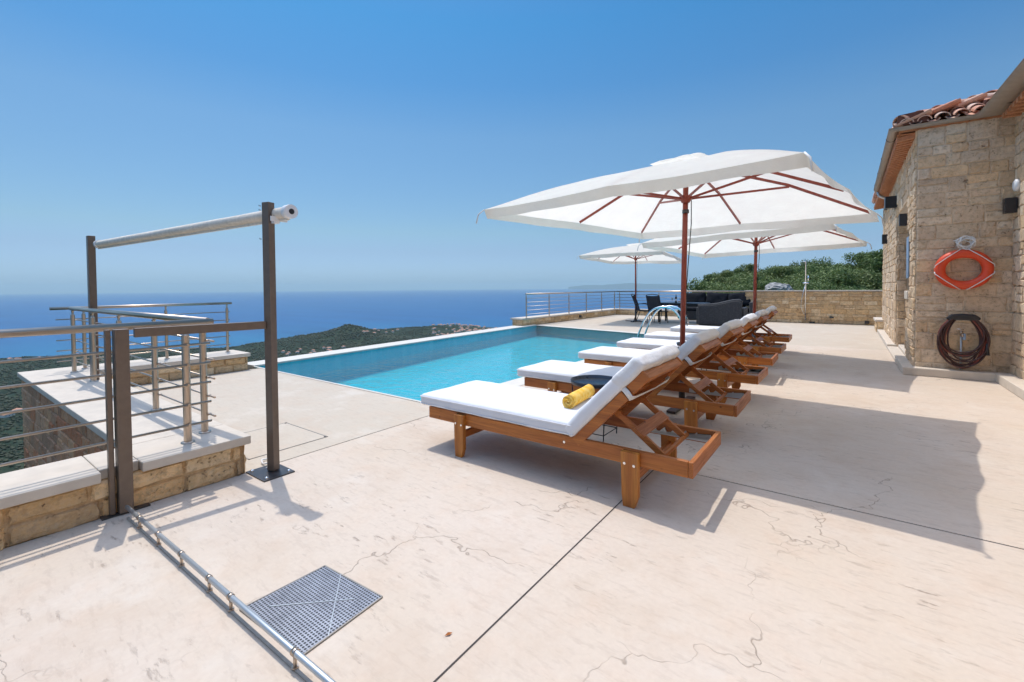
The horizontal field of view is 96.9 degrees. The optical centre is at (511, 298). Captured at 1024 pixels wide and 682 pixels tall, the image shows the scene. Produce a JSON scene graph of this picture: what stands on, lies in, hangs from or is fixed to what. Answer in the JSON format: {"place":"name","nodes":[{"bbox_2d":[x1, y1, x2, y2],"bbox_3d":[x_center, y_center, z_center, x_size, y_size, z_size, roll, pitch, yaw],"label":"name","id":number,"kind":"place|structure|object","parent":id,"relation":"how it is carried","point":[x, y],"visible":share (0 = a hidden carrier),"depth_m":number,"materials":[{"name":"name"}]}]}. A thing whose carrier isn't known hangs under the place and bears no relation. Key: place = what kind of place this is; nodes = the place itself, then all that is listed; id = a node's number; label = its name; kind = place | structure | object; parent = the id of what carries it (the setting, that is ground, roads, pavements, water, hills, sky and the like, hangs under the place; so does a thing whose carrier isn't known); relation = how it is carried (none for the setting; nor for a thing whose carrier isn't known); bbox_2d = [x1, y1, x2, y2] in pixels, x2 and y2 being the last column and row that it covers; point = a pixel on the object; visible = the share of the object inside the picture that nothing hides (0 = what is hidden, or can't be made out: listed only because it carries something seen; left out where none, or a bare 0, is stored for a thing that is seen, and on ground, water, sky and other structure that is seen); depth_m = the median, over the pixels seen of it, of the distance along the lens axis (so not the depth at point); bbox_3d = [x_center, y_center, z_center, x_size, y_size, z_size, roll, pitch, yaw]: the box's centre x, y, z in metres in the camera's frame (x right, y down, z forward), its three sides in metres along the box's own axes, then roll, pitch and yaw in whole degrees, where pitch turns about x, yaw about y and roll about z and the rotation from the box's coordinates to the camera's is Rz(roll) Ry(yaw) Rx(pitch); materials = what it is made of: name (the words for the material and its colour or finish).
{"place":"outdoors","nodes":[
{"label":"outdoors","id":0,"kind":"place"},
{"bbox_2d":[0,324,492,473],"bbox_3d":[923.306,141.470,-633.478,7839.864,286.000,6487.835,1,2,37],"label":"terrain","id":1,"kind":"structure","parent":0,"point":[12,430],"depth_m":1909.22,"materials":[{"name":"green plant"}]},
{"bbox_2d":[0,413,14,417],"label":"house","id":2,"kind":"structure","parent":1,"relation":"on","point":[5,416],"depth_m":884.90,"materials":[{"name":"glass"}]},
{"bbox_2d":[0,371,250,550],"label":"parapet wall","id":3,"kind":"structure","parent":1,"relation":"on","point":[42,497],"depth_m":3.08,"materials":[{"name":"stone"}]},
{"bbox_2d":[0,318,213,466],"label":"stainless railing","id":4,"kind":"object","parent":3,"relation":"on","point":[186,385],"visible":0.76,"depth_m":2.81,"materials":[{"name":"metal"}]},
{"bbox_2d":[68,306,215,433],"bbox_3d":[-4.023,0.554,4.663,4.490,0.860,0.086,1,2,37],"label":"stainless railing","id":5,"kind":"object","parent":3,"relation":"on","point":[203,391],"visible":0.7,"depth_m":4.02,"materials":[{"name":"metal"}]},
{"bbox_2d":[17,350,250,465],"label":"parapet wall","id":6,"kind":"structure","parent":1,"relation":"on","point":[230,361],"depth_m":6.84,"materials":[{"name":"stone"}]},
{"bbox_2d":[49,302,231,368],"bbox_3d":[-5.434,0.513,6.872,0.081,0.856,2.234,0,2,33],"label":"stainless railing","id":7,"kind":"object","parent":6,"relation":"on","point":[84,348],"visible":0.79,"depth_m":6.80,"materials":[{"name":"metal"}]},
{"bbox_2d":[687,277,728,292],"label":"evergreen tree","id":8,"kind":"object","parent":1,"relation":"on","point":[700,286],"visible":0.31,"depth_m":45.00,"materials":[{"name":"green plant"}]},
{"bbox_2d":[703,274,713,282],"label":"evergreen tree","id":9,"kind":"object","parent":1,"relation":"on","point":[709,276],"visible":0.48,"depth_m":72.02,"materials":[{"name":"green plant"}]},
{"bbox_2d":[703,285,725,294],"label":"evergreen tree","id":10,"kind":"object","parent":1,"relation":"on","point":[716,288],"visible":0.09,"depth_m":41.31,"materials":[{"name":"green plant"}]},
{"bbox_2d":[709,277,727,285],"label":"evergreen tree","id":11,"kind":"object","parent":1,"relation":"on","point":[718,279],"visible":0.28,"depth_m":50.74,"materials":[{"name":"green plant"}]},
{"bbox_2d":[717,269,733,277],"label":"evergreen tree","id":12,"kind":"object","parent":1,"relation":"on","point":[726,273],"visible":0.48,"depth_m":64.51,"materials":[{"name":"green plant"}]},
{"bbox_2d":[726,277,739,284],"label":"evergreen tree","id":13,"kind":"object","parent":1,"relation":"on","point":[730,281],"visible":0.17,"depth_m":51.35,"materials":[{"name":"green plant"}]},
{"bbox_2d":[720,282,757,293],"bbox_3d":[15.278,0.591,30.404,2.266,3.449,2.535,-1,1,-10],"label":"evergreen tree","id":14,"kind":"object","parent":1,"relation":"on","point":[743,288],"visible":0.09,"depth_m":30.34,"materials":[{"name":"green plant"}]},
{"bbox_2d":[733,268,745,274],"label":"evergreen tree","id":15,"kind":"object","parent":1,"relation":"on","point":[739,270],"visible":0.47,"depth_m":75.71,"materials":[{"name":"green plant"}]},
{"bbox_2d":[733,267,750,273],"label":"evergreen tree","id":16,"kind":"object","parent":1,"relation":"on","point":[747,270],"visible":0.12,"depth_m":77.47,"materials":[{"name":"green plant"}]},
{"bbox_2d":[739,263,757,272],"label":"evergreen tree","id":17,"kind":"object","parent":1,"relation":"on","point":[750,267],"visible":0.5,"depth_m":78.52,"materials":[{"name":"green plant"}]},
{"bbox_2d":[736,272,764,285],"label":"evergreen tree","id":18,"kind":"object","parent":1,"relation":"on","point":[749,276],"visible":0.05,"depth_m":47.03,"materials":[{"name":"green plant"}]},
{"bbox_2d":[746,275,761,283],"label":"evergreen tree","id":19,"kind":"object","parent":1,"relation":"on","point":[752,278],"visible":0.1,"depth_m":44.46,"materials":[{"name":"green plant"}]},
{"bbox_2d":[739,277,769,289],"bbox_3d":[21.602,-0.140,40.582,3.104,3.535,2.774,0,1,13],"label":"evergreen tree","id":20,"kind":"object","parent":1,"relation":"on","point":[760,285],"visible":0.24,"depth_m":39.94,"materials":[{"name":"green plant"}]},
{"bbox_2d":[737,270,776,282],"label":"evergreen tree","id":21,"kind":"object","parent":1,"relation":"on","point":[746,273],"visible":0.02,"depth_m":51.63,"materials":[{"name":"green plant"}]},
{"bbox_2d":[739,272,781,282],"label":"evergreen tree","id":22,"kind":"object","parent":1,"relation":"on","point":[767,278],"visible":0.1,"depth_m":48.30,"materials":[{"name":"green plant"}]},
{"bbox_2d":[757,266,778,276],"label":"evergreen tree","id":23,"kind":"object","parent":1,"relation":"on","point":[762,271],"visible":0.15,"depth_m":58.57,"materials":[{"name":"green plant"}]},
{"bbox_2d":[760,277,784,289],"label":"evergreen tree","id":24,"kind":"object","parent":1,"relation":"on","point":[772,281],"visible":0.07,"depth_m":41.23,"materials":[{"name":"green plant"}]},
{"bbox_2d":[765,282,793,289],"bbox_3d":[18.313,-0.459,31.248,2.029,1.332,1.876,1,2,37],"label":"boulder","id":25,"kind":"object","parent":1,"relation":"on","point":[775,286],"visible":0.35,"depth_m":30.66,"materials":[{"name":"grey stone"}]},
{"bbox_2d":[765,265,795,280],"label":"evergreen tree","id":26,"kind":"object","parent":1,"relation":"on","point":[784,272],"visible":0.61,"depth_m":48.55,"materials":[{"name":"green plant"}]},
{"bbox_2d":[782,276,799,286],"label":"evergreen tree","id":27,"kind":"object","parent":1,"relation":"on","point":[791,283],"visible":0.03,"depth_m":40.20,"materials":[{"name":"green plant"}]},
{"bbox_2d":[780,273,803,283],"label":"evergreen tree","id":28,"kind":"object","parent":1,"relation":"on","point":[789,278],"visible":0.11,"depth_m":43.77,"materials":[{"name":"green plant"}]},
{"bbox_2d":[789,258,811,267],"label":"evergreen tree","id":29,"kind":"object","parent":1,"relation":"on","point":[798,264],"visible":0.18,"depth_m":75.78,"materials":[{"name":"green plant"}]},
{"bbox_2d":[792,271,811,278],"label":"evergreen tree","id":30,"kind":"object","parent":1,"relation":"on","point":[800,275],"visible":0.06,"depth_m":46.44,"materials":[{"name":"green plant"}]},
{"bbox_2d":[790,264,819,276],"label":"evergreen tree","id":31,"kind":"object","parent":1,"relation":"on","point":[798,271],"visible":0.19,"depth_m":52.77,"materials":[{"name":"green plant"}]},
{"bbox_2d":[801,262,825,274],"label":"evergreen tree","id":32,"kind":"object","parent":1,"relation":"on","point":[816,269],"visible":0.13,"depth_m":56.55,"materials":[{"name":"green plant"}]},
{"bbox_2d":[792,270,841,288],"bbox_3d":[25.067,-0.197,38.169,3.434,4.287,4.401,-1,1,-4],"label":"evergreen tree","id":33,"kind":"object","parent":1,"relation":"on","point":[812,278],"visible":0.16,"depth_m":37.48,"materials":[{"name":"green plant"}]},
{"bbox_2d":[798,278,835,289],"bbox_3d":[24.337,-0.057,35.858,2.809,3.248,2.510,0,1,-2],"label":"evergreen tree","id":34,"kind":"object","parent":1,"relation":"on","point":[822,281],"visible":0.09,"depth_m":35.90,"materials":[{"name":"green plant"}]},
{"bbox_2d":[802,280,837,289],"bbox_3d":[21.687,0.281,32.129,2.525,3.214,2.257,0,2,30],"label":"evergreen tree","id":35,"kind":"object","parent":1,"relation":"on","point":[827,285],"visible":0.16,"depth_m":31.73,"materials":[{"name":"green plant"}]},
{"bbox_2d":[807,256,833,268],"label":"evergreen tree","id":36,"kind":"object","parent":1,"relation":"on","point":[828,263],"visible":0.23,"depth_m":62.87,"materials":[{"name":"green plant"}]},
{"bbox_2d":[815,262,843,269],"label":"evergreen tree","id":37,"kind":"object","parent":1,"relation":"on","point":[835,265],"visible":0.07,"depth_m":58.43,"materials":[{"name":"green plant"}]},
{"bbox_2d":[816,265,859,274],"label":"evergreen tree","id":38,"kind":"object","parent":1,"relation":"on","point":[827,269],"visible":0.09,"depth_m":50.15,"materials":[{"name":"green plant"}]},
{"bbox_2d":[827,267,853,274],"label":"evergreen tree","id":39,"kind":"object","parent":1,"relation":"on","point":[840,269],"visible":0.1,"depth_m":40.28,"materials":[{"name":"green plant"}]},
{"bbox_2d":[819,266,872,289],"bbox_3d":[27.247,-0.426,37.250,4.440,4.420,3.465,0,1,2],"label":"evergreen tree","id":40,"kind":"object","parent":1,"relation":"on","point":[841,276],"visible":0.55,"depth_m":36.43,"materials":[{"name":"green plant"}]},
{"bbox_2d":[835,284,865,289],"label":"evergreen tree","id":41,"kind":"object","parent":1,"relation":"on","point":[853,288],"visible":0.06,"depth_m":31.87,"materials":[{"name":"green plant"}]},
{"bbox_2d":[833,268,878,288],"bbox_3d":[28.199,-0.580,38.749,4.972,3.947,5.066,-2,2,-40],"label":"evergreen tree","id":42,"kind":"object","parent":1,"relation":"on","point":[857,279],"visible":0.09,"depth_m":37.54,"materials":[{"name":"green plant"}]},
{"bbox_2d":[841,251,872,269],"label":"evergreen tree","id":43,"kind":"object","parent":1,"relation":"on","point":[855,258],"visible":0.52,"depth_m":58.06,"materials":[{"name":"green plant"}]},
{"bbox_2d":[853,268,882,289],"bbox_3d":[30.303,-0.693,38.787,4.690,3.986,3.659,-2,2,-37],"label":"evergreen tree","id":44,"kind":"object","parent":1,"relation":"on","point":[872,278],"visible":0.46,"depth_m":38.27,"materials":[{"name":"green plant"}]},
{"bbox_2d":[858,252,880,274],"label":"evergreen tree","id":45,"kind":"object","parent":1,"relation":"on","point":[866,262],"visible":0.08,"depth_m":49.92,"materials":[{"name":"green plant"}]},
{"bbox_2d":[863,248,882,285],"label":"evergreen tree","id":46,"kind":"object","parent":1,"relation":"on","point":[877,260],"visible":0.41,"depth_m":43.47,"materials":[{"name":"green plant"}]},
{"bbox_2d":[131,368,428,473],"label":"deck beside pool","id":47,"kind":"structure","parent":0,"point":[336,414],"depth_m":5.19,"materials":[{"name":"beige stone"}]},
{"bbox_2d":[244,422,327,459],"bbox_3d":[-2.184,1.265,4.089,0.750,0.006,0.682,1,2,37],"label":"slab","id":48,"kind":"object","parent":47,"relation":"on","point":[291,435],"visible":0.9,"depth_m":4.09,"materials":[{"name":"beige stone"}]},
{"bbox_2d":[0,289,689,357],"bbox_3d":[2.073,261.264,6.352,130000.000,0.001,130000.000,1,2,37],"label":"sea","id":49,"kind":"structure","parent":0,"point":[303,312],"depth_m":5871.78,"materials":[{"name":"liquid"}]},
{"bbox_2d":[256,326,643,400],"bbox_3d":[-0.049,1.379,10.668,4.910,0.565,9.700,1,2,37],"label":"pool basin","id":50,"kind":"object","parent":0,"point":[431,370],"visible":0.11,"depth_m":10.42,"materials":[{"name":"blue liquid"}]},
{"bbox_2d":[248,325,647,401],"bbox_3d":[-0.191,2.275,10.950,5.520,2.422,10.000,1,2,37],"label":"pool coping","id":51,"kind":"object","parent":50,"relation":"attached to","point":[253,365],"visible":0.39,"depth_m":10.21,"materials":[{"name":"beige stone"}]},
{"bbox_2d":[264,326,641,399],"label":"pool water","id":52,"kind":"structure","parent":50,"relation":"in","point":[469,349],"depth_m":8.91,"materials":[{"name":"blue liquid"}]},
{"bbox_2d":[637,305,688,337],"bbox_3d":[3.932,0.909,11.859,1.255,1.444,0.630,1,2,37],"label":"pool ladder","id":53,"kind":"object","parent":50,"relation":"on","point":[660,308],"visible":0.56,"depth_m":11.87,"materials":[{"name":"silver metal"}]},
{"bbox_2d":[0,0,1023,293],"label":"sky","id":54,"kind":"structure","parent":0,"point":[388,127],"materials":[{"name":"blue"}]},
{"bbox_2d":[500,360,583,385],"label":"pool edge paving","id":55,"kind":"structure","parent":0,"point":[518,382],"depth_m":6.44,"materials":[{"name":"beige stone"}]},
{"bbox_2d":[568,283,689,289],"bbox_3d":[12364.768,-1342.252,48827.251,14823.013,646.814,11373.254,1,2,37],"label":"island","id":56,"kind":"structure","parent":0,"point":[638,286],"depth_m":46585.59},
{"bbox_2d":[536,315,887,349],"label":"terrace","id":57,"kind":"structure","parent":0,"point":[842,336],"depth_m":14.13,"materials":[{"name":"beige stone"}]},
{"bbox_2d":[577,243,681,321],"bbox_3d":[4.697,-0.617,17.443,3.127,2.998,4.058,0,2,31],"label":"parasol","id":58,"kind":"object","parent":57,"relation":"on","point":[629,254],"visible":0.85,"depth_m":17.16,"materials":[{"name":"white fabric"}]},
{"bbox_2d":[631,294,652,321],"bbox_3d":[4.927,0.356,17.203,0.752,1.083,0.603,0,2,28],"label":"dining chair","id":59,"kind":"object","parent":57,"relation":"on","point":[636,304],"visible":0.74,"depth_m":17.27,"materials":[{"name":"black metal"}]},
{"bbox_2d":[646,294,667,321],"bbox_3d":[5.292,0.368,16.585,0.603,1.083,0.752,1,2,43],"label":"dining chair","id":60,"kind":"object","parent":57,"relation":"on","point":[653,302],"visible":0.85,"depth_m":16.41,"materials":[{"name":"black metal"}]},
{"bbox_2d":[658,302,709,321],"bbox_3d":[6.372,0.521,16.900,1.700,0.735,0.960,1,2,37],"label":"dining table","id":61,"kind":"object","parent":57,"relation":"on","point":[679,303],"visible":0.44,"depth_m":16.80,"materials":[{"name":"black metal"}]},
{"bbox_2d":[678,292,752,318],"bbox_3d":[8.021,0.280,17.818,2.720,1.067,0.850,1,2,37],"label":"wicker sofa","id":62,"kind":"object","parent":57,"relation":"on","point":[711,297],"visible":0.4,"depth_m":17.93,"materials":[{"name":"black wicker"}]},
{"bbox_2d":[696,299,747,324],"bbox_3d":[7.168,0.445,15.522,1.500,0.882,0.860,1,2,37],"label":"wicker loveseat","id":63,"kind":"object","parent":57,"relation":"on","point":[721,313],"visible":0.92,"depth_m":15.16,"materials":[{"name":"black wicker"}]},
{"bbox_2d":[801,260,808,319],"bbox_3d":[10.296,-0.289,15.950,0.239,2.139,0.249,1,2,37],"label":"garden shower","id":64,"kind":"object","parent":57,"relation":"on","point":[805,282],"visible":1,"depth_m":16.01,"materials":[{"name":"silver metal"}]},
{"bbox_2d":[744,290,882,324],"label":"back wall","id":65,"kind":"structure","parent":57,"relation":"on","point":[854,307],"depth_m":15.80,"materials":[{"name":"stone"}]},
{"bbox_2d":[873,317,883,331],"bbox_3d":[10.850,0.765,13.129,0.570,0.360,1.270,1,2,37],"label":"stone bench","id":66,"kind":"object","parent":57,"relation":"on","point":[878,322],"visible":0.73,"depth_m":12.79,"materials":[{"name":"stone"}]},
{"bbox_2d":[520,344,1023,549],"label":"deck by house","id":67,"kind":"structure","parent":0,"point":[874,432],"depth_m":3.91,"materials":[{"name":"concrete"}]},
{"bbox_2d":[571,375,616,441],"bbox_3d":[0.763,0.989,4.129,0.454,0.504,0.454,1,2,37],"label":"tray table","id":68,"kind":"object","parent":67,"relation":"on","point":[597,381],"visible":0.6,"depth_m":4.19,"materials":[{"name":"black metal"}]},
{"bbox_2d":[517,328,750,426],"bbox_3d":[1.174,0.760,4.732,2.259,0.931,0.782,1,2,36],"label":"sun lounger","id":69,"kind":"object","parent":67,"relation":"on","point":[695,350],"visible":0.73,"depth_m":4.39,"materials":[{"name":"brown wood"}]},
{"bbox_2d":[295,432,1018,548],"bbox_3d":[7.786,1.230,2.635,16.616,0.002,10.550,1,2,37],"label":"expansion joint","id":70,"kind":"object","parent":67,"relation":"on","point":[809,500],"visible":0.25,"depth_m":2.73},
{"bbox_2d":[578,319,767,402],"bbox_3d":[2.039,0.723,5.980,2.260,0.931,0.782,1,2,37],"label":"sun lounger","id":71,"kind":"object","parent":67,"relation":"on","point":[729,332],"visible":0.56,"depth_m":5.66,"materials":[{"name":"brown wood"}]},
{"bbox_2d":[476,149,883,413],"bbox_3d":[1.896,-0.149,4.842,3.352,2.718,3.203,1,2,37],"label":"parasol","id":72,"kind":"object","parent":67,"relation":"on","point":[690,195],"visible":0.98,"depth_m":5.02,"materials":[{"name":"white fabric"}]},
{"bbox_2d":[616,313,777,374],"bbox_3d":[2.850,0.689,7.136,2.260,0.931,0.782,1,2,36],"label":"sun lounger","id":73,"kind":"object","parent":67,"relation":"on","point":[745,356],"visible":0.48,"depth_m":6.84,"materials":[{"name":"brown wood"}]},
{"bbox_2d":[644,309,785,365],"bbox_3d":[3.627,0.656,8.230,2.260,0.931,0.782,1,2,37],"label":"sun lounger","id":74,"kind":"object","parent":67,"relation":"on","point":[764,345],"visible":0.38,"depth_m":7.90,"materials":[{"name":"brown wood"}]},
{"bbox_2d":[670,306,791,342],"bbox_3d":[4.618,0.613,9.662,2.260,0.931,0.782,1,2,36],"label":"sun lounger","id":75,"kind":"object","parent":67,"relation":"on","point":[772,337],"visible":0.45,"depth_m":9.35,"materials":[{"name":"brown wood"}]},
{"bbox_2d":[637,224,871,341],"bbox_3d":[4.540,-0.243,8.476,3.224,2.688,3.345,1,2,43],"label":"parasol","id":76,"kind":"object","parent":67,"relation":"on","point":[763,241],"visible":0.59,"depth_m":8.62,"materials":[{"name":"white fabric"}]},
{"bbox_2d":[872,58,1023,399],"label":"stone house","id":77,"kind":"structure","parent":67,"relation":"on","point":[949,173],"depth_m":6.55,"materials":[{"name":"stone"}]},
{"bbox_2d":[882,234,887,243],"bbox_3d":[9.647,-1.530,11.728,0.120,0.245,0.140,1,2,37],"label":"wall lamp","id":78,"kind":"object","parent":77,"relation":"attached to","point":[884,238],"visible":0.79,"depth_m":11.68,"materials":[{"name":"black plastic"}]},
{"bbox_2d":[884,196,897,209],"bbox_3d":[7.968,-2.003,9.535,0.200,0.245,0.340,1,2,37],"label":"wall lamp","id":79,"kind":"object","parent":77,"relation":"attached to","point":[890,202],"visible":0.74,"depth_m":9.41,"materials":[{"name":"black plastic"}]},
{"bbox_2d":[899,213,906,225],"bbox_3d":[6.672,-1.339,7.739,0.100,0.205,0.120,1,2,37],"label":"wall lamp","id":80,"kind":"object","parent":77,"relation":"attached to","point":[902,219],"visible":1,"depth_m":7.69,"materials":[{"name":"black plastic"}]},
{"bbox_2d":[957,329,965,369],"bbox_3d":[6.420,0.731,6.473,0.078,0.591,0.130,0,1,12],"label":"water tap","id":81,"kind":"object","parent":77,"relation":"attached to","point":[962,336],"visible":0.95,"depth_m":6.48,"materials":[{"name":"metal"}]},
{"bbox_2d":[937,313,990,368],"bbox_3d":[6.383,0.607,6.415,0.556,0.786,0.100,1,2,37],"label":"garden hose","id":82,"kind":"object","parent":77,"relation":"attached to","point":[981,349],"visible":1,"depth_m":6.39,"materials":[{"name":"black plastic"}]},
{"bbox_2d":[934,249,994,289],"bbox_3d":[6.407,-0.412,6.436,0.622,0.581,0.136,1,2,37],"label":"lifebuoy","id":83,"kind":"object","parent":77,"relation":"attached to","point":[985,261],"visible":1,"depth_m":6.39,"materials":[{"name":"orange plastic"}]},
{"bbox_2d":[954,236,975,249],"bbox_3d":[6.393,-0.786,6.405,0.235,0.204,0.051,1,2,37],"label":"rope coil","id":84,"kind":"object","parent":77,"relation":"hanging from","point":[970,238],"visible":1,"depth_m":6.39,"materials":[{"name":"white fabric"}]},
{"bbox_2d":[1002,197,1017,213],"bbox_3d":[6.716,-1.250,6.114,0.120,0.205,0.120,1,2,37],"label":"wall lamp","id":85,"kind":"object","parent":77,"relation":"attached to","point":[1010,205],"visible":1,"depth_m":6.07,"materials":[{"name":"black plastic"}]},
{"bbox_2d":[1012,179,1020,190],"bbox_3d":[6.725,-1.511,6.049,0.050,0.170,0.170,1,2,37],"label":"round sounder","id":86,"kind":"object","parent":77,"relation":"attached to","point":[1016,183],"visible":1,"depth_m":6.01,"materials":[{"name":"white plastic"}]},
{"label":"terrace base","id":87,"kind":"structure","parent":0,"visible":0},
{"bbox_2d":[0,416,1023,681],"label":"deck","id":88,"kind":"structure","parent":87,"relation":"on","point":[426,532],"depth_m":2.09,"materials":[{"name":"concrete"}]},
{"bbox_2d":[86,202,297,520],"bbox_3d":[-3.481,0.278,4.086,4.064,1.999,1.056,1,2,37],"label":"roller screen frame","id":89,"kind":"object","parent":88,"relation":"on","point":[268,217],"visible":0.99,"depth_m":3.29,"materials":[{"name":"grey paint"}]},
{"bbox_2d":[124,505,335,681],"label":"pipe rail","id":90,"kind":"object","parent":88,"relation":"on","point":[296,653],"visible":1,"depth_m":1.87,"materials":[{"name":"metal"}]},
{"bbox_2d":[239,565,382,654],"bbox_3d":[-0.846,1.306,1.937,0.453,0.006,0.408,1,2,37],"label":"drain cover","id":91,"kind":"object","parent":88,"relation":"on","point":[307,613],"visible":0.78,"depth_m":1.93,"materials":[{"name":"metal"}]},
{"bbox_2d":[433,470,652,681],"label":"expansion joint line","id":92,"kind":"object","parent":88,"relation":"on","point":[443,672],"visible":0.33,"depth_m":1.94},
{"bbox_2d":[420,344,720,508],"bbox_3d":[0.329,0.796,3.524,2.260,0.931,0.782,1,2,37],"label":"sun lounger","id":93,"kind":"object","parent":88,"relation":"on","point":[535,415],"visible":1,"depth_m":3.16,"materials":[{"name":"white fabric"}]},
{"bbox_2d":[562,384,594,408],"bbox_3d":[0.522,0.760,3.537,0.102,0.108,0.436,0,2,31],"label":"rolled towel","id":94,"kind":"object","parent":93,"relation":"on","point":[576,397],"visible":1,"depth_m":3.43,"materials":[{"name":"yellow fabric"}]},
{"bbox_2d":[510,308,677,325],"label":"terrace wall","id":95,"kind":"structure","parent":87,"relation":"on","point":[538,319],"depth_m":18.78,"materials":[{"name":"stone"}]},
{"bbox_2d":[525,291,616,317],"bbox_3d":[2.751,0.160,18.807,0.081,0.860,7.638,1,2,37],"label":"stainless railing","id":96,"kind":"object","parent":95,"relation":"on","point":[568,303],"visible":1,"depth_m":18.17,"materials":[{"name":"metal"}]},
{"bbox_2d":[617,291,752,308],"bbox_3d":[7.444,0.088,20.159,5.930,0.864,0.085,1,2,37],"label":"stainless railing","id":97,"kind":"object","parent":95,"relation":"on","point":[619,297],"visible":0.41,"depth_m":21.08,"materials":[{"name":"metal"}]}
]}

